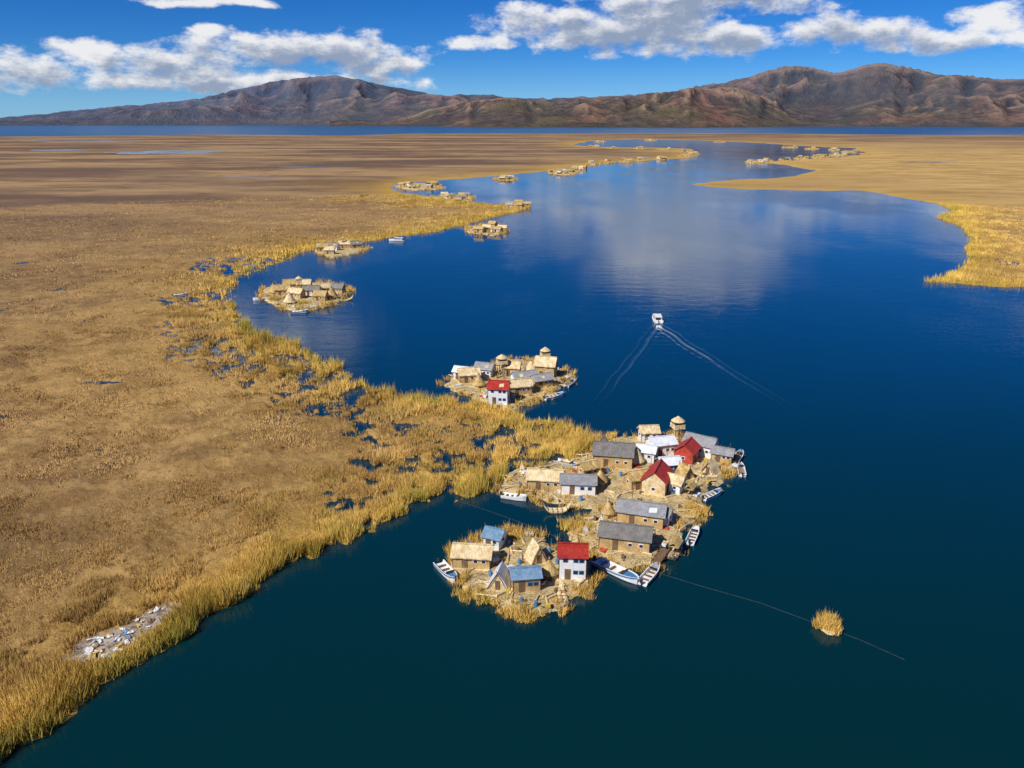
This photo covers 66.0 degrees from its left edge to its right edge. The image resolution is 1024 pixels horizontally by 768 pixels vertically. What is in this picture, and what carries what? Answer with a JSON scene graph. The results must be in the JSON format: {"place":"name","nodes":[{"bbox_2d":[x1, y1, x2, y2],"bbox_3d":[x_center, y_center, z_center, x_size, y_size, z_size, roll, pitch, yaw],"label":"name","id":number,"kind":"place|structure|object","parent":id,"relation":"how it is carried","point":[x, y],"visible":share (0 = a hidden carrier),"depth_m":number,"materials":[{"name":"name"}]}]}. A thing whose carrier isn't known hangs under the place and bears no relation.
{"place":"outdoors","nodes":[
{"label":"outdoors","id":0,"kind":"place"},
{"bbox_2d":[0,104,319,125],"bbox_3d":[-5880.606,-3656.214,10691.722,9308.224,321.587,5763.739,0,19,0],"label":"lakeside hills","id":1,"kind":"structure","parent":0,"point":[240,114],"depth_m":11323.63,"materials":[{"name":"brown soil"}]},
{"bbox_2d":[0,125,1023,767],"bbox_3d":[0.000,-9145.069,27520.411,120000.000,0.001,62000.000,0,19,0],"label":"water","id":2,"kind":"structure","parent":0,"point":[840,373],"depth_m":147.85,"materials":[{"name":"blue liquid"}]},
{"bbox_2d":[258,282,353,310],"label":"reed island","id":3,"kind":"structure","parent":2,"relation":"on","point":[305,305],"depth_m":317.47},
{"bbox_2d":[273,284,290,295],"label":"reed hut","id":4,"kind":"object","parent":3,"relation":"on","point":[280,289],"visible":0.72,"depth_m":328.24,"materials":[{"name":"wicker"}]},
{"bbox_2d":[282,279,295,286],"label":"reed hut","id":5,"kind":"object","parent":3,"relation":"on","point":[291,282],"visible":0.68,"depth_m":340.24,"materials":[{"name":"wicker"}]},
{"bbox_2d":[283,292,295,303],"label":"conical reed hut","id":6,"kind":"object","parent":3,"relation":"on","point":[289,297],"visible":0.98,"depth_m":312.44,"materials":[{"name":"beige plant"}]},
{"bbox_2d":[286,287,306,298],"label":"reed hut","id":7,"kind":"object","parent":3,"relation":"on","point":[297,293],"visible":0.88,"depth_m":322.81,"materials":[{"name":"beige plant"}]},
{"bbox_2d":[296,279,312,287],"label":"reed hut","id":8,"kind":"object","parent":3,"relation":"on","point":[307,282],"visible":0.46,"depth_m":340.10,"materials":[{"name":"beige plant"}]},
{"bbox_2d":[302,285,320,295],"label":"reed hut","id":9,"kind":"object","parent":3,"relation":"on","point":[309,289],"visible":0.56,"depth_m":328.26,"materials":[{"name":"white paint"}]},
{"bbox_2d":[312,290,328,300],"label":"reed hut","id":10,"kind":"object","parent":3,"relation":"on","point":[320,295],"visible":0.95,"depth_m":317.73,"materials":[{"name":"wicker"}]},
{"bbox_2d":[317,282,332,291],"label":"reed hut","id":11,"kind":"object","parent":3,"relation":"on","point":[325,286],"visible":0.57,"depth_m":332.19,"materials":[{"name":"beige plant"}]},
{"bbox_2d":[328,286,337,299],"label":"conical reed hut","id":12,"kind":"object","parent":3,"relation":"on","point":[332,293],"visible":0.87,"depth_m":321.04,"materials":[{"name":"wicker"}]},
{"bbox_2d":[330,283,345,293],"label":"reed hut","id":13,"kind":"object","parent":3,"relation":"on","point":[338,287],"visible":0.82,"depth_m":332.25,"materials":[{"name":"grey metal"}]},
{"bbox_2d":[315,246,367,257],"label":"reed island","id":14,"kind":"structure","parent":2,"relation":"on","point":[345,251],"depth_m":435.58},
{"bbox_2d":[316,243,328,251],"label":"reed hut","id":15,"kind":"object","parent":14,"relation":"on","point":[319,246],"visible":0.76,"depth_m":438.42,"materials":[{"name":"wicker"}]},
{"bbox_2d":[324,246,335,253],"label":"reed hut","id":16,"kind":"object","parent":14,"relation":"on","point":[329,249],"visible":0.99,"depth_m":429.04,"materials":[{"name":"beige plant"}]},
{"bbox_2d":[338,240,350,248],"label":"reed hut","id":17,"kind":"object","parent":14,"relation":"on","point":[346,244],"visible":0.77,"depth_m":448.66,"materials":[{"name":"beige plant"}]},
{"bbox_2d":[350,240,361,248],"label":"reed hut","id":18,"kind":"object","parent":14,"relation":"on","point":[356,244],"visible":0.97,"depth_m":448.88,"materials":[{"name":"grey metal"}]},
{"bbox_2d":[396,183,444,189],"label":"reed island","id":19,"kind":"structure","parent":2,"relation":"on","point":[418,188],"depth_m":853.75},
{"bbox_2d":[398,181,437,187],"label":"floating village","id":20,"kind":"object","parent":19,"relation":"on","point":[427,183],"visible":0.92,"depth_m":867.61,"materials":[{"name":"beige plant"}]},
{"bbox_2d":[433,558,456,583],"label":"motor boat","id":21,"kind":"object","parent":2,"relation":"on","point":[443,568],"visible":0.99,"depth_m":128.34,"materials":[{"name":"white paint"}]},
{"bbox_2d":[439,196,474,201],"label":"reed island","id":22,"kind":"structure","parent":2,"relation":"on","point":[469,199],"depth_m":729.57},
{"bbox_2d":[440,192,470,200],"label":"floating village","id":23,"kind":"object","parent":22,"relation":"on","point":[461,196],"visible":0.95,"depth_m":732.20,"materials":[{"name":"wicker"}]},
{"bbox_2d":[466,225,501,235],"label":"reed island","id":24,"kind":"structure","parent":2,"relation":"on","point":[485,233],"depth_m":512.25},
{"bbox_2d":[473,221,507,232],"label":"floating village","id":25,"kind":"object","parent":24,"relation":"on","point":[489,225],"visible":0.95,"depth_m":515.11,"materials":[{"name":"beige plant"}]},
{"bbox_2d":[444,359,575,410],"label":"reed island","id":26,"kind":"structure","parent":2,"relation":"on","point":[451,384],"depth_m":215.14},
{"bbox_2d":[451,365,467,379],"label":"reed hut","id":27,"kind":"object","parent":26,"relation":"on","point":[455,371],"visible":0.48,"depth_m":222.25,"materials":[{"name":"white paint"}]},
{"bbox_2d":[457,367,480,383],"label":"reed hut","id":28,"kind":"object","parent":26,"relation":"on","point":[467,374],"visible":0.77,"depth_m":218.76,"materials":[{"name":"beige plant"}]},
{"bbox_2d":[472,373,485,388],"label":"conical reed hut","id":29,"kind":"object","parent":26,"relation":"on","point":[478,382],"visible":1,"depth_m":214.61,"materials":[{"name":"plant"}]},
{"bbox_2d":[473,361,496,377],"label":"cabin","id":30,"kind":"object","parent":26,"relation":"on","point":[487,369],"visible":0.79,"depth_m":224.05,"materials":[{"name":"grey metal"}]},
{"bbox_2d":[496,354,507,376],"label":"watchtower","id":31,"kind":"structure","parent":26,"relation":"on","point":[500,359],"depth_m":223.00,"materials":[{"name":"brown wood"}]},
{"bbox_2d":[449,356,569,401],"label":"reed bundles","id":32,"kind":"object","parent":26,"relation":"on","point":[484,395],"visible":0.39,"depth_m":216.85,"materials":[{"name":"brown plant"}]},
{"bbox_2d":[501,360,521,375],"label":"reed hut","id":33,"kind":"object","parent":26,"relation":"on","point":[511,366],"visible":0.67,"depth_m":224.00,"materials":[{"name":"beige plant"}]},
{"bbox_2d":[507,377,532,395],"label":"reed hut","id":34,"kind":"object","parent":26,"relation":"on","point":[520,386],"visible":0.75,"depth_m":209.39,"materials":[{"name":"beige plant"}]},
{"bbox_2d":[509,369,537,378],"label":"cabin","id":35,"kind":"object","parent":26,"relation":"on","point":[521,374],"visible":0.48,"depth_m":215.69,"materials":[{"name":"grey metal"}]},
{"bbox_2d":[530,372,554,388],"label":"house","id":36,"kind":"structure","parent":26,"relation":"on","point":[541,380],"depth_m":214.92,"materials":[{"name":"grey metal"}]},
{"bbox_2d":[540,347,550,355],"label":"watchtower","id":37,"kind":"structure","parent":26,"relation":"on","point":[545,351],"depth_m":227.15,"materials":[{"name":"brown wood"}]},
{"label":"plinth","id":38,"kind":"object","parent":26,"relation":"on","visible":0},
{"bbox_2d":[488,385,509,404],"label":"walls","id":39,"kind":"structure","parent":38,"relation":"on","point":[497,395],"depth_m":201.98,"materials":[{"name":"white paint"}]},
{"bbox_2d":[486,380,510,390],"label":"roof","id":40,"kind":"structure","parent":39,"relation":"on","point":[492,385],"depth_m":201.80,"materials":[{"name":"red paint"}]},
{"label":"plinth","id":41,"kind":"object","parent":26,"relation":"on","visible":0},
{"bbox_2d":[535,361,556,377],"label":"walls","id":42,"kind":"structure","parent":41,"relation":"on","point":[546,369],"depth_m":222.55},
{"bbox_2d":[533,356,558,367],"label":"roof","id":43,"kind":"structure","parent":42,"relation":"on","point":[542,361],"depth_m":222.53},
{"bbox_2d":[500,491,525,500],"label":"motor boat","id":44,"kind":"object","parent":2,"relation":"on","point":[514,496],"visible":1,"depth_m":153.03,"materials":[{"name":"white paint"}]},
{"bbox_2d":[178,139,857,635],"bbox_3d":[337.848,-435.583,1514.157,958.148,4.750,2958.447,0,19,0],"label":"island reeds","id":45,"kind":"object","parent":2,"relation":"on","point":[830,621],"visible":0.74,"depth_m":146.49,"materials":[{"name":"yellow plant"}]},
{"bbox_2d":[459,535,590,617],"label":"reed island","id":46,"kind":"structure","parent":2,"relation":"on","point":[547,587],"depth_m":124.63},
{"bbox_2d":[450,542,494,572],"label":"reed hut","id":47,"kind":"object","parent":46,"relation":"on","point":[478,556],"visible":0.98,"depth_m":128.20,"materials":[{"name":"beige plant"}]},
{"bbox_2d":[480,525,509,550],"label":"house","id":48,"kind":"structure","parent":46,"relation":"on","point":[496,536],"depth_m":134.12,"materials":[{"name":"blue metal"}]},
{"bbox_2d":[485,559,511,592],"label":"frame hut","id":49,"kind":"object","parent":46,"relation":"on","point":[502,571],"visible":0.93,"depth_m":122.51,"materials":[{"name":"grey metal"}]},
{"bbox_2d":[508,565,542,592],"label":"reed hut","id":50,"kind":"object","parent":46,"relation":"on","point":[526,578],"visible":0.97,"depth_m":121.71,"materials":[{"name":"blue paint"}]},
{"bbox_2d":[463,526,587,607],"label":"reed bundles","id":51,"kind":"object","parent":46,"relation":"on","point":[508,590],"visible":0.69,"depth_m":125.44,"materials":[{"name":"brown plant"}]},
{"bbox_2d":[524,535,547,564],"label":"frame hut","id":52,"kind":"object","parent":46,"relation":"on","point":[534,553],"visible":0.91,"depth_m":129.78,"materials":[{"name":"beige plant"}]},
{"bbox_2d":[541,557,558,580],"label":"conical reed hut","id":53,"kind":"object","parent":46,"relation":"on","point":[550,571],"visible":0.94,"depth_m":125.05,"materials":[{"name":"wicker"}]},
{"bbox_2d":[556,566,587,584],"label":"plinth","id":54,"kind":"structure","parent":46,"relation":"on","point":[586,582],"depth_m":125.11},
{"bbox_2d":[559,558,585,579],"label":"walls","id":55,"kind":"structure","parent":54,"relation":"on","point":[571,565],"depth_m":124.61,"materials":[{"name":"white paint"}]},
{"bbox_2d":[557,543,588,558],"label":"roof","id":56,"kind":"structure","parent":55,"relation":"on","point":[572,551],"depth_m":124.39,"materials":[{"name":"red paint"}]},
{"bbox_2d":[543,391,563,400],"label":"motor boat","id":57,"kind":"object","parent":2,"relation":"on","point":[556,395],"visible":1,"depth_m":208.94,"materials":[{"name":"white paint"}]},
{"bbox_2d":[543,502,570,513],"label":"reed boat","id":58,"kind":"object","parent":2,"relation":"on","point":[559,510],"visible":1,"depth_m":147.72,"materials":[{"name":"beige plant"}]},
{"bbox_2d":[557,581,569,608],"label":"reed boat","id":59,"kind":"object","parent":2,"relation":"on","point":[560,596],"visible":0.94,"depth_m":120.94,"materials":[{"name":"beige plant"}]},
{"bbox_2d":[548,169,578,174],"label":"reed island","id":60,"kind":"structure","parent":2,"relation":"on","point":[571,173],"depth_m":1085.06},
{"bbox_2d":[548,167,576,173],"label":"floating village","id":61,"kind":"object","parent":60,"relation":"on","point":[572,169],"visible":0.96,"depth_m":1100.81,"materials":[{"name":"white paint"}]},
{"bbox_2d":[590,555,638,584],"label":"motor boat","id":62,"kind":"object","parent":2,"relation":"on","point":[624,573],"visible":1,"depth_m":128.34,"materials":[{"name":"white paint"}]},
{"bbox_2d":[498,434,738,567],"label":"reed island","id":63,"kind":"structure","parent":2,"relation":"on","point":[617,487],"depth_m":152.22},
{"bbox_2d":[525,467,564,490],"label":"reed hut","id":64,"kind":"object","parent":63,"relation":"on","point":[540,478],"visible":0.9,"depth_m":155.32,"materials":[{"name":"beige plant"}]},
{"bbox_2d":[559,473,596,495],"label":"cabin","id":65,"kind":"object","parent":63,"relation":"on","point":[574,484],"visible":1,"depth_m":153.51,"materials":[{"name":"grey metal"}]},
{"bbox_2d":[575,459,601,473],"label":"reed hut","id":66,"kind":"object","parent":63,"relation":"on","point":[592,466],"visible":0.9,"depth_m":160.81,"materials":[{"name":"plant"}]},
{"bbox_2d":[597,468,607,486],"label":"conical reed hut","id":67,"kind":"object","parent":63,"relation":"on","point":[602,480],"visible":0.86,"depth_m":157.01,"materials":[{"name":"wicker"}]},
{"bbox_2d":[601,499,615,518],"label":"conical reed hut","id":68,"kind":"object","parent":63,"relation":"on","point":[608,511],"visible":0.99,"depth_m":144.46,"materials":[{"name":"wicker"}]},
{"bbox_2d":[592,440,634,469],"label":"cabin","id":69,"kind":"object","parent":63,"relation":"on","point":[618,455],"visible":0.94,"depth_m":165.34,"materials":[{"name":"grey metal"}]},
{"bbox_2d":[501,435,739,558],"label":"reed bundles","id":70,"kind":"object","parent":63,"relation":"on","point":[663,543],"visible":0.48,"depth_m":153.93,"materials":[{"name":"brown plant"}]},
{"bbox_2d":[597,520,653,555],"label":"cabin","id":71,"kind":"object","parent":63,"relation":"on","point":[629,538],"visible":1,"depth_m":133.38,"materials":[{"name":"grey metal"}]},
{"bbox_2d":[622,467,648,491],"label":"reed hut","id":72,"kind":"object","parent":63,"relation":"on","point":[632,478],"visible":0.6,"depth_m":155.59,"materials":[{"name":"wicker"}]},
{"bbox_2d":[632,446,645,465],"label":"conical reed hut","id":73,"kind":"object","parent":63,"relation":"on","point":[639,459],"visible":0.79,"depth_m":166.39,"materials":[{"name":"beige plant"}]},
{"bbox_2d":[615,497,667,529],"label":"cabin","id":74,"kind":"object","parent":63,"relation":"on","point":[640,512],"visible":0.91,"depth_m":141.50,"materials":[{"name":"grey metal"}]},
{"bbox_2d":[637,424,660,441],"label":"reed hut","id":75,"kind":"object","parent":63,"relation":"on","point":[646,431],"visible":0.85,"depth_m":178.64,"materials":[{"name":"white paint"}]},
{"bbox_2d":[656,455,681,472],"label":"house","id":76,"kind":"structure","parent":63,"relation":"on","point":[672,462],"depth_m":162.53,"materials":[{"name":"blue paint"}]},
{"bbox_2d":[663,507,675,526],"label":"reed hut","id":77,"kind":"object","parent":63,"relation":"on","point":[669,516],"visible":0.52,"depth_m":141.53,"materials":[{"name":"white paint"}]},
{"bbox_2d":[667,472,687,496],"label":"reed hut","id":78,"kind":"object","parent":63,"relation":"on","point":[677,482],"visible":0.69,"depth_m":153.72,"materials":[{"name":"white paint"}]},
{"bbox_2d":[670,416,685,442],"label":"watchtower","id":79,"kind":"structure","parent":63,"relation":"on","point":[677,422],"depth_m":173.53,"materials":[{"name":"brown wood"}]},
{"bbox_2d":[675,460,696,479],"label":"frame hut","id":80,"kind":"object","parent":63,"relation":"on","point":[684,470],"visible":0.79,"depth_m":160.35,"materials":[{"name":"wicker"}]},
{"bbox_2d":[683,481,697,499],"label":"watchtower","id":81,"kind":"structure","parent":63,"relation":"on","point":[691,486],"depth_m":152.76,"materials":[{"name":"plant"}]},
{"bbox_2d":[681,431,720,459],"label":"cabin","id":82,"kind":"object","parent":63,"relation":"on","point":[706,443],"visible":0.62,"depth_m":170.85,"materials":[{"name":"silver metal"}]},
{"bbox_2d":[701,457,720,475],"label":"frame hut","id":83,"kind":"object","parent":63,"relation":"on","point":[712,467],"visible":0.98,"depth_m":162.48,"materials":[{"name":"beige plant"}]},
{"bbox_2d":[709,445,736,463],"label":"reed hut","id":84,"kind":"object","parent":63,"relation":"on","point":[721,454],"visible":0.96,"depth_m":167.75,"materials":[{"name":"grey metal"}]},
{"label":"plinth","id":85,"kind":"object","parent":63,"relation":"on","visible":0},
{"bbox_2d":[641,473,666,496],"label":"walls","id":86,"kind":"structure","parent":85,"relation":"on","point":[656,482],"depth_m":152.75,"materials":[{"name":"beige wicker"}]},
{"bbox_2d":[640,460,673,484],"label":"roof","id":87,"kind":"structure","parent":86,"relation":"on","point":[662,470],"depth_m":154.36,"materials":[{"name":"red paint"}]},
{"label":"plinth","id":88,"kind":"object","parent":63,"relation":"on","visible":0},
{"bbox_2d":[674,445,698,465],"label":"walls","id":89,"kind":"structure","parent":88,"relation":"on","point":[685,452],"depth_m":166.72,"materials":[{"name":"red paint"}]},
{"bbox_2d":[672,437,701,454],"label":"roof","id":90,"kind":"structure","parent":89,"relation":"on","point":[692,445],"depth_m":167.92,"materials":[{"name":"red paint"}]},
{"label":"plinth","id":91,"kind":"object","parent":63,"relation":"on","visible":0},
{"bbox_2d":[645,439,675,455],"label":"walls","id":92,"kind":"structure","parent":91,"relation":"on","point":[664,452],"depth_m":171.50,"materials":[{"name":"white paint"}]},
{"bbox_2d":[645,435,678,446],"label":"roof","id":93,"kind":"structure","parent":92,"relation":"on","point":[667,440],"depth_m":171.35,"materials":[{"name":"white plastic"}]},
{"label":"plinth","id":94,"kind":"object","parent":63,"relation":"on","visible":0},
{"bbox_2d":[644,452,656,462],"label":"walls","id":95,"kind":"structure","parent":94,"relation":"on","point":[653,456],"depth_m":167.93,"materials":[{"name":"white paint"}]},
{"bbox_2d":[635,444,658,454],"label":"roof","id":96,"kind":"structure","parent":95,"relation":"on","point":[646,449],"depth_m":167.99,"materials":[{"name":"white plastic"}]},
{"bbox_2d":[637,562,659,586],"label":"motor boat","id":97,"kind":"object","parent":2,"relation":"on","point":[647,576],"visible":1,"depth_m":126.93,"materials":[{"name":"white paint"}]},
{"bbox_2d":[652,313,663,323],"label":"motor boat","id":98,"kind":"object","parent":2,"relation":"on","point":[657,318],"visible":1,"depth_m":287.34,"materials":[{"name":"white paint"}]},
{"bbox_2d":[651,545,668,566],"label":"wooden dock","id":99,"kind":"object","parent":2,"relation":"in","point":[660,555],"visible":0.92,"depth_m":131.90,"materials":[{"name":"brown wood"}]},
{"bbox_2d":[667,536,683,559],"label":"reed boat","id":100,"kind":"object","parent":2,"relation":"on","point":[676,543],"visible":1,"depth_m":132.75,"materials":[{"name":"beige plant"}]},
{"bbox_2d":[466,503,904,659],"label":"mooring rope","id":101,"kind":"object","parent":2,"relation":"on","point":[716,590],"visible":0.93,"depth_m":121.64,"materials":[{"name":"fabric"}]},
{"bbox_2d":[685,525,698,545],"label":"motor boat","id":102,"kind":"object","parent":2,"relation":"on","point":[692,536],"visible":1,"depth_m":138.75,"materials":[{"name":"white paint"}]},
{"bbox_2d":[700,487,721,500],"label":"motor boat","id":103,"kind":"object","parent":2,"relation":"on","point":[712,494],"visible":1,"depth_m":154.06,"materials":[{"name":"white paint"}]},
{"bbox_2d":[737,462,746,477],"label":"motor boat","id":104,"kind":"object","parent":2,"relation":"on","point":[742,473],"visible":0.99,"depth_m":164.64,"materials":[{"name":"white paint"}]},
{"bbox_2d":[0,133,1023,763],"bbox_3d":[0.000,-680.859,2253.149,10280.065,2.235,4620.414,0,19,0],"label":"marsh ground","id":105,"kind":"structure","parent":0,"point":[964,171],"depth_m":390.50,"materials":[{"name":"brown plant"}]},
{"bbox_2d":[77,606,164,662],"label":"plastic debris","id":106,"kind":"object","parent":105,"relation":"on","point":[99,640],"visible":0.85,"depth_m":111.18,"materials":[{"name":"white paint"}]},
{"bbox_2d":[0,63,1023,124],"bbox_3d":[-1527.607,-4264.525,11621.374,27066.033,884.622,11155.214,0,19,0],"label":"mountain range","id":107,"kind":"structure","parent":0,"point":[799,88],"depth_m":11726.58,"materials":[{"name":"brown stone"}]},
{"bbox_2d":[0,0,1023,117],"label":"sky","id":108,"kind":"structure","parent":0,"point":[56,55],"materials":[{"name":"blue"}]},
{"bbox_2d":[330,86,1023,126],"bbox_3d":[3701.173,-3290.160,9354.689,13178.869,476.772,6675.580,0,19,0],"label":"foothills","id":109,"kind":"structure","parent":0,"point":[724,106],"depth_m":9109.63,"materials":[{"name":"brown stone"}]},
{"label":"reed island","id":110,"kind":"object","parent":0,"visible":0},
{"bbox_2d":[505,200,531,206],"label":"floating village","id":111,"kind":"object","parent":110,"relation":"on","point":[519,203],"visible":0.88,"depth_m":665.41,"materials":[{"name":"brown wood"}]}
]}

